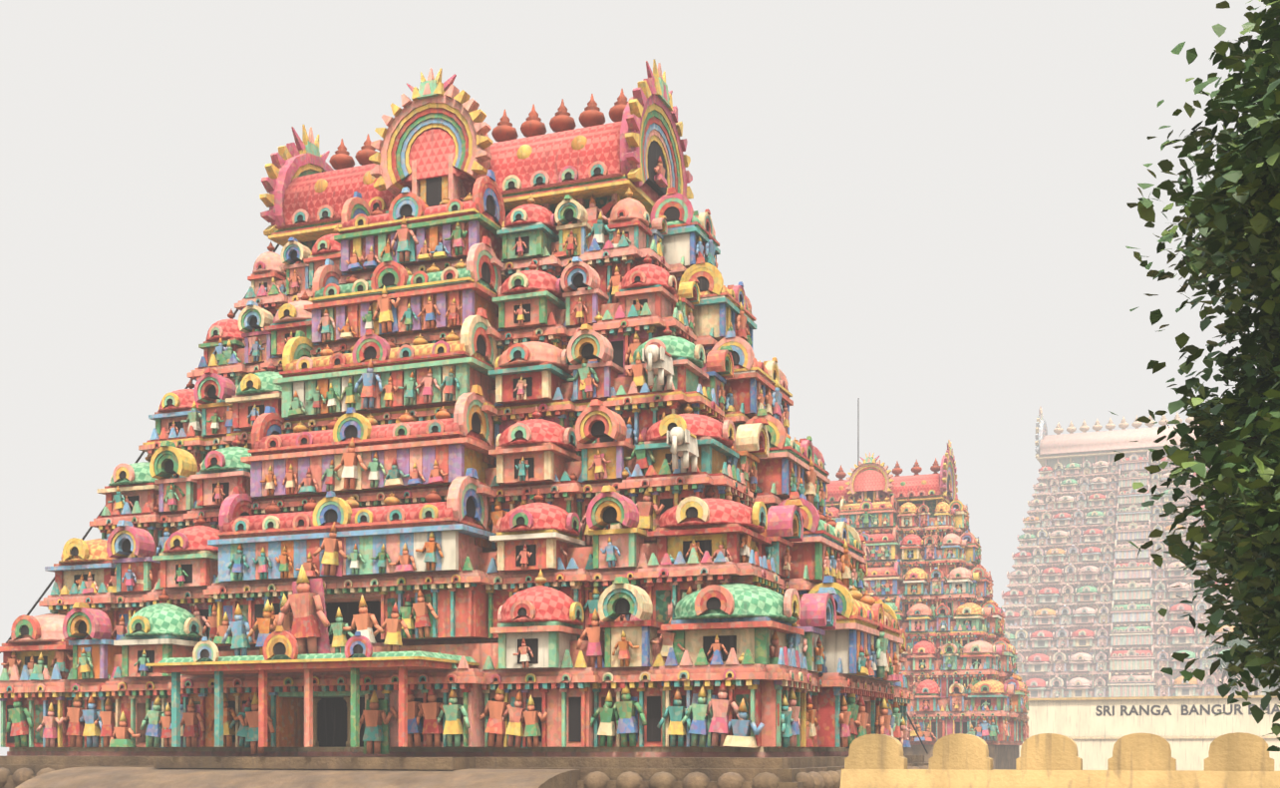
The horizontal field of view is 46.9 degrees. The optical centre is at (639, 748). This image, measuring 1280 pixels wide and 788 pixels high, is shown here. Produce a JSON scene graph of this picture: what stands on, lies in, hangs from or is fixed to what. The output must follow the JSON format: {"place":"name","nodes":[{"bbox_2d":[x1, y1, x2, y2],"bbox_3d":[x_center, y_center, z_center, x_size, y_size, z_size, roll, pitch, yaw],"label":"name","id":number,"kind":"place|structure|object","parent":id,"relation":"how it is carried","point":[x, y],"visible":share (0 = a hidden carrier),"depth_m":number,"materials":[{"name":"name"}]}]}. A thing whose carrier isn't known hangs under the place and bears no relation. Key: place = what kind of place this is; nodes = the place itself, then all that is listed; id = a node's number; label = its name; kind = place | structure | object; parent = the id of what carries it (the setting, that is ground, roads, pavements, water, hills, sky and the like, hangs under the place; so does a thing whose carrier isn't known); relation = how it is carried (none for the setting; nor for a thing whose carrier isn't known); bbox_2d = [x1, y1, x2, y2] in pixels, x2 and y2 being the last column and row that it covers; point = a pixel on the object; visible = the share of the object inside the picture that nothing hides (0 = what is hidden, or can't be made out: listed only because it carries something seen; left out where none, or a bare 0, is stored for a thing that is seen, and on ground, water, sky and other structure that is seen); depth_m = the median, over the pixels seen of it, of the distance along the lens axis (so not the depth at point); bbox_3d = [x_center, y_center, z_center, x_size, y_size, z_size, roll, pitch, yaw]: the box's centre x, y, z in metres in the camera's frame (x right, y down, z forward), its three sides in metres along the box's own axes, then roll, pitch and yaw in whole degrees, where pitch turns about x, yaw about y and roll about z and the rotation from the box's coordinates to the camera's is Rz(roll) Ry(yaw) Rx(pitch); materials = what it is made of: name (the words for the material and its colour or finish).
{"place":"outdoors","nodes":[
{"label":"outdoors","id":0,"kind":"place"},
{"bbox_2d":[0,754,929,787],"bbox_3d":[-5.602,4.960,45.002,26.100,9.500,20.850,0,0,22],"label":"granite plinth","id":1,"kind":"structure","parent":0,"point":[359,772],"depth_m":36.14,"materials":[{"name":"stone"}]},
{"bbox_2d":[0,58,914,756],"bbox_3d":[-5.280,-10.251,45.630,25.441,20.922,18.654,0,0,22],"label":"temple tower","id":2,"kind":"structure","parent":1,"relation":"on","point":[469,438],"depth_m":40.50,"materials":[{"name":"stone"}]},
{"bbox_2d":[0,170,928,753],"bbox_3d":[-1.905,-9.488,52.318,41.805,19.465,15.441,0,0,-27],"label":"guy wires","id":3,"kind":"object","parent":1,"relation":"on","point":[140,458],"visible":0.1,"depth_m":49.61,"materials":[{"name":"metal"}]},
{"bbox_2d":[0,0,1279,751],"label":"sky","id":4,"kind":"structure","parent":0,"point":[920,210],"materials":[{"name":"white"}]},
{"bbox_2d":[857,397,1019,768],"bbox_3d":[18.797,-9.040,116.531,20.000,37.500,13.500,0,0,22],"label":"gopuram base","id":5,"kind":"object","parent":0,"point":[1004,756],"visible":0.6,"depth_m":109.27,"materials":[{"name":"stone"}]},
{"bbox_2d":[825,439,1029,744],"bbox_3d":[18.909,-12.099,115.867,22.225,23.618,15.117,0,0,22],"label":"temple tower","id":6,"kind":"structure","parent":5,"relation":"on","point":[928,578],"depth_m":110.64,"materials":[{"name":"stone"}]},
{"bbox_2d":[840,731,1279,787],"bbox_3d":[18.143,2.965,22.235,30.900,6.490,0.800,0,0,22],"label":"parapet wall","id":7,"kind":"structure","parent":0,"point":[1136,760],"depth_m":26.37,"materials":[{"name":"stone"}]},
{"bbox_2d":[1001,405,1279,697],"bbox_3d":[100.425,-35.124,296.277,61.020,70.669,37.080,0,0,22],"label":"temple tower","id":8,"kind":"structure","parent":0,"point":[1088,596],"depth_m":287.67,"materials":[{"name":"stone"}]},
{"bbox_2d":[1019,694,1279,770],"bbox_3d":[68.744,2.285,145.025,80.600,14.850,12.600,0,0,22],"label":"dharmasala building","id":9,"kind":"structure","parent":0,"point":[1189,729],"depth_m":145.70,"materials":[{"name":"paint"}]},
{"bbox_2d":[1110,0,1279,750],"bbox_3d":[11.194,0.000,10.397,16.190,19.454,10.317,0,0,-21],"label":"peepal tree","id":10,"kind":"object","parent":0,"point":[1231,210],"visible":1,"depth_m":10.26,"materials":[{"name":"green plant"}]},
{"bbox_2d":[1204,637,1279,694],"bbox_3d":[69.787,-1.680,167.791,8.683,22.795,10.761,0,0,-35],"label":"palm tree","id":11,"kind":"object","parent":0,"point":[1238,641],"visible":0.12,"depth_m":168.30,"materials":[{"name":"green plant"}]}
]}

